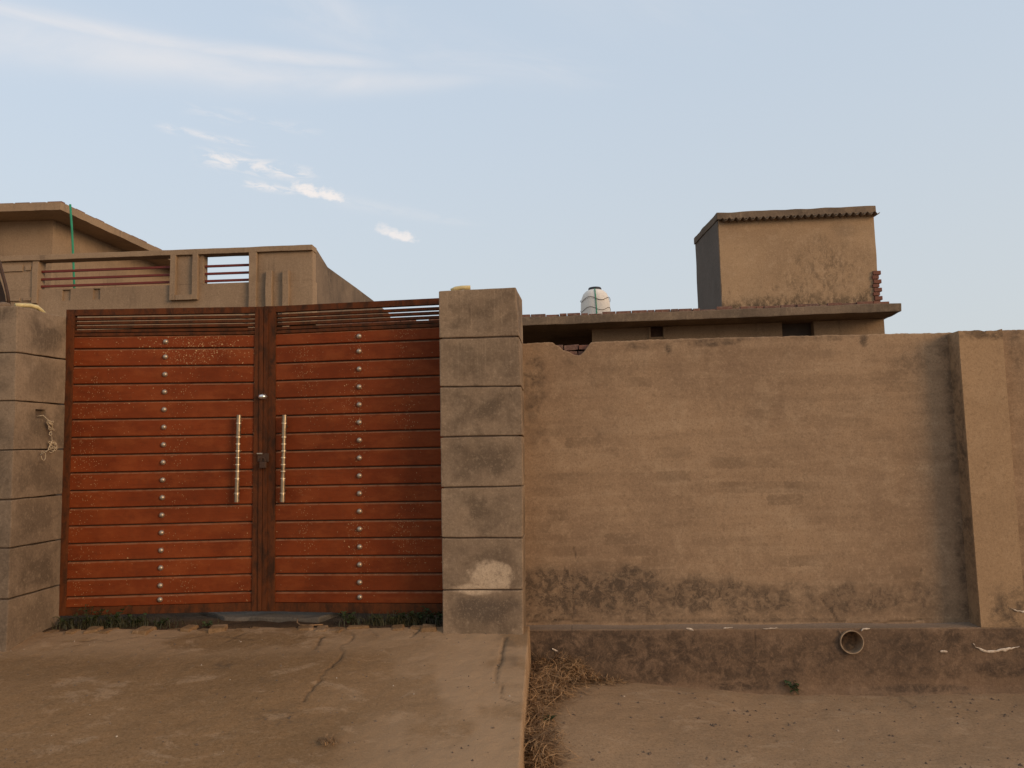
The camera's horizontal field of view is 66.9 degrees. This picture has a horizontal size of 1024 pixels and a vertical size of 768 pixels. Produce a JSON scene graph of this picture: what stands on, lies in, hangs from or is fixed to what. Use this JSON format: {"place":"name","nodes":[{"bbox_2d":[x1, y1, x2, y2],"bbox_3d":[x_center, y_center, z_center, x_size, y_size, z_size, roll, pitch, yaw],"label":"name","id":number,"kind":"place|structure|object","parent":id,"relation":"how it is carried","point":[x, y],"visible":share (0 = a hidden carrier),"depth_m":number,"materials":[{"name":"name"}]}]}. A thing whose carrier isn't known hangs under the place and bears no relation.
{"place":"outdoors","nodes":[
{"label":"outdoors","id":0,"kind":"place"},
{"bbox_2d":[0,260,10,303],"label":"satellite dish","id":1,"kind":"object","parent":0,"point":[2,297],"visible":0.85,"depth_m":6.42,"materials":[{"name":"metal"}]},
{"bbox_2d":[0,201,389,543],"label":"house","id":2,"kind":"structure","parent":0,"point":[115,268],"depth_m":11.95,"materials":[{"name":"paint"}]},
{"bbox_2d":[69,204,74,287],"bbox_3d":[-7.302,-1.926,12.858,0.174,2.175,0.034,-1,-6,0],"label":"pipe","id":3,"kind":"object","parent":2,"relation":"on","point":[72,238],"visible":0.55,"depth_m":12.90,"materials":[{"name":"green plastic"}]},
{"bbox_2d":[0,624,531,767],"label":"driveway","id":4,"kind":"structure","parent":0,"point":[184,703],"depth_m":4.17,"materials":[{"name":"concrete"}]},
{"bbox_2d":[0,306,65,651],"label":"gate pillar","id":5,"kind":"structure","parent":4,"relation":"on","point":[32,363],"depth_m":5.04,"materials":[{"name":"paint"}]},
{"bbox_2d":[0,302,11,305],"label":"stone","id":6,"kind":"object","parent":5,"relation":"on","point":[4,304],"visible":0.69,"depth_m":5.05,"materials":[{"name":"beige stone"}]},
{"bbox_2d":[14,303,44,311],"bbox_3d":[-3.209,-0.502,5.176,0.050,0.064,0.224,-3,-6,20],"label":"hose","id":7,"kind":"object","parent":5,"relation":"on","point":[34,306],"visible":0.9,"depth_m":5.15,"materials":[{"name":"yellow plastic"}]},
{"bbox_2d":[36,415,57,460],"bbox_3d":[-3.107,0.362,5.194,0.106,0.304,0.173,-4,-6,25],"label":"twine","id":8,"kind":"object","parent":5,"relation":"hanging from","point":[51,429],"visible":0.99,"depth_m":5.20,"materials":[{"name":"beige fabric"}]},
{"bbox_2d":[59,307,266,615],"bbox_3d":[-2.428,0.518,5.415,1.401,2.144,0.104,-1,-6,-4],"label":"gate leaf","id":9,"kind":"object","parent":5,"relation":"attached to","point":[162,493],"visible":1,"depth_m":5.42,"materials":[{"name":"brown paint"}]},
{"bbox_2d":[43,613,442,631],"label":"soil","id":10,"kind":"structure","parent":4,"relation":"on","point":[188,618],"depth_m":5.27,"materials":[{"name":"brown soil"}]},
{"bbox_2d":[57,617,75,625],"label":"weed","id":11,"kind":"object","parent":10,"relation":"on","point":[64,620],"visible":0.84,"depth_m":5.20,"materials":[{"name":"green plant"}]},
{"bbox_2d":[71,604,104,625],"bbox_3d":[-2.823,1.557,5.185,0.222,0.136,0.181,-1,-6,0],"label":"weed","id":12,"kind":"object","parent":10,"relation":"on","point":[87,618],"visible":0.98,"depth_m":5.17,"materials":[{"name":"green plant"}]},
{"bbox_2d":[100,605,129,623],"bbox_3d":[-2.682,1.564,5.221,0.137,0.126,0.162,-4,-6,30],"label":"weed","id":13,"kind":"object","parent":10,"relation":"on","point":[117,614],"visible":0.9,"depth_m":5.20,"materials":[{"name":"green plant"}]},
{"bbox_2d":[123,613,146,625],"bbox_3d":[-2.522,1.574,5.171,0.154,0.093,0.099,-1,-6,0],"label":"weed","id":14,"kind":"object","parent":10,"relation":"on","point":[137,619],"visible":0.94,"depth_m":5.17,"materials":[{"name":"green plant"}]},
{"bbox_2d":[153,618,169,625],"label":"weed","id":15,"kind":"object","parent":10,"relation":"on","point":[163,621],"visible":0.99,"depth_m":5.17,"materials":[{"name":"green plant"}]},
{"bbox_2d":[202,620,211,626],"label":"weed","id":16,"kind":"object","parent":10,"relation":"on","point":[206,624],"visible":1,"depth_m":5.13,"materials":[{"name":"green plant"}]},
{"bbox_2d":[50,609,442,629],"bbox_3d":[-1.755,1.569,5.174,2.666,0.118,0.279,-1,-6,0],"label":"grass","id":17,"kind":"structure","parent":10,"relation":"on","point":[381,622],"depth_m":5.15,"materials":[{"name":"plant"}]},
{"bbox_2d":[201,611,348,622],"bbox_3d":[-1.689,1.666,5.424,1.150,0.135,0.401,-1,-6,0],"label":"doorstep","id":18,"kind":"object","parent":10,"relation":"on","point":[283,616],"visible":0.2,"depth_m":5.33,"materials":[{"name":"grey concrete"}]},
{"bbox_2d":[337,611,355,623],"bbox_3d":[-1.100,1.558,5.162,0.131,0.091,0.121,0,-6,-14],"label":"weed","id":19,"kind":"object","parent":10,"relation":"on","point":[351,618],"visible":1,"depth_m":5.16,"materials":[{"name":"green plant"}]},
{"bbox_2d":[388,610,406,621],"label":"weed","id":20,"kind":"object","parent":10,"relation":"on","point":[400,616],"visible":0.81,"depth_m":5.19,"materials":[{"name":"green plant"}]},
{"bbox_2d":[407,611,429,619],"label":"weed","id":21,"kind":"object","parent":10,"relation":"on","point":[414,615],"visible":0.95,"depth_m":5.18,"materials":[{"name":"green plant"}]},
{"bbox_2d":[420,606,442,622],"bbox_3d":[-0.518,1.543,5.191,0.194,0.114,0.106,-1,-6,0],"label":"weed","id":22,"kind":"object","parent":10,"relation":"on","point":[431,616],"visible":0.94,"depth_m":5.18,"materials":[{"name":"green plant"}]},
{"bbox_2d":[297,619,322,625],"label":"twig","id":23,"kind":"object","parent":4,"relation":"on","point":[308,625],"visible":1,"depth_m":5.11,"materials":[{"name":"brown wood"}]},
{"bbox_2d":[312,734,342,745],"bbox_3d":[-0.875,1.716,3.745,0.174,0.031,0.129,-6,-7,41],"label":"dry tuft","id":24,"kind":"object","parent":4,"relation":"on","point":[329,740],"visible":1,"depth_m":3.74,"materials":[{"name":"brown plant"}]},
{"bbox_2d":[439,288,525,634],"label":"gate pillar","id":25,"kind":"structure","parent":4,"relation":"on","point":[482,458],"depth_m":5.06,"materials":[{"name":"paint"}]},
{"bbox_2d":[262,298,443,614],"bbox_3d":[-1.072,0.495,5.377,1.396,2.169,0.104,-2,-6,7],"label":"gate leaf","id":26,"kind":"object","parent":25,"relation":"attached to","point":[352,437],"visible":0.89,"depth_m":5.39,"materials":[{"name":"brown paint"}]},
{"bbox_2d":[259,457,266,467],"bbox_3d":[-1.746,0.551,5.431,0.048,0.079,0.024,-1,-6,0],"label":"padlock","id":27,"kind":"object","parent":26,"relation":"hanging from","point":[262,464],"visible":1,"depth_m":5.42,"materials":[{"name":"metal"}]},
{"bbox_2d":[450,285,470,289],"bbox_3d":[-0.359,-0.660,5.389,0.140,0.048,0.030,-1,-6,0],"label":"hose","id":28,"kind":"object","parent":25,"relation":"on","point":[465,287],"visible":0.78,"depth_m":5.38,"materials":[{"name":"yellow plastic"}]},
{"bbox_2d":[0,0,1023,333],"label":"sky","id":29,"kind":"structure","parent":0,"point":[550,151],"materials":[{"name":"blue"}]},
{"bbox_2d":[525,681,1023,767],"bbox_3d":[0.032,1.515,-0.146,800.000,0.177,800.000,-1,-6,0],"label":"road","id":30,"kind":"structure","parent":0,"point":[616,741],"depth_m":4.34,"materials":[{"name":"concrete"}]},
{"bbox_2d":[529,712,556,723],"bbox_3d":[0.162,1.846,4.269,0.171,0.086,0.072,-4,-6,24],"label":"weed","id":31,"kind":"object","parent":30,"relation":"on","point":[552,717],"visible":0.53,"depth_m":4.26,"materials":[{"name":"green plant"}]},
{"bbox_2d":[523,649,601,767],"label":"dead grass","id":32,"kind":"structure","parent":30,"relation":"on","point":[557,675],"depth_m":4.51,"materials":[{"name":"plant"}]},
{"bbox_2d":[571,667,632,685],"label":"dead grass","id":33,"kind":"structure","parent":30,"relation":"on","point":[607,680],"depth_m":5.04,"materials":[{"name":"plant"}]},
{"bbox_2d":[322,205,901,350],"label":"house","id":34,"kind":"structure","parent":30,"relation":"on","point":[798,272],"depth_m":11.69,"materials":[{"name":"concrete"}]},
{"bbox_2d":[580,286,610,314],"bbox_3d":[1.643,-1.274,15.185,0.600,1.263,0.608,-1,-6,0],"label":"water tank","id":35,"kind":"object","parent":34,"relation":"on","point":[595,300],"visible":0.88,"depth_m":14.99,"materials":[{"name":"white plastic"}]},
{"bbox_2d":[782,323,810,336],"bbox_3d":[4.270,-0.243,11.606,0.460,1.331,0.040,-2,-6,6],"label":"window","id":36,"kind":"structure","parent":34,"relation":"in","point":[802,329],"depth_m":11.64,"materials":[{"name":"paint"}]},
{"bbox_2d":[522,329,1023,695],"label":"boundary wall","id":37,"kind":"structure","parent":30,"relation":"on","point":[830,514],"depth_m":5.25,"materials":[{"name":"paint"}]},
{"bbox_2d":[784,680,800,694],"bbox_3d":[1.811,1.944,4.993,0.112,0.107,0.079,1,-6,-19],"label":"weed","id":38,"kind":"object","parent":30,"relation":"on","point":[794,687],"visible":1,"depth_m":4.98,"materials":[{"name":"green plant"}]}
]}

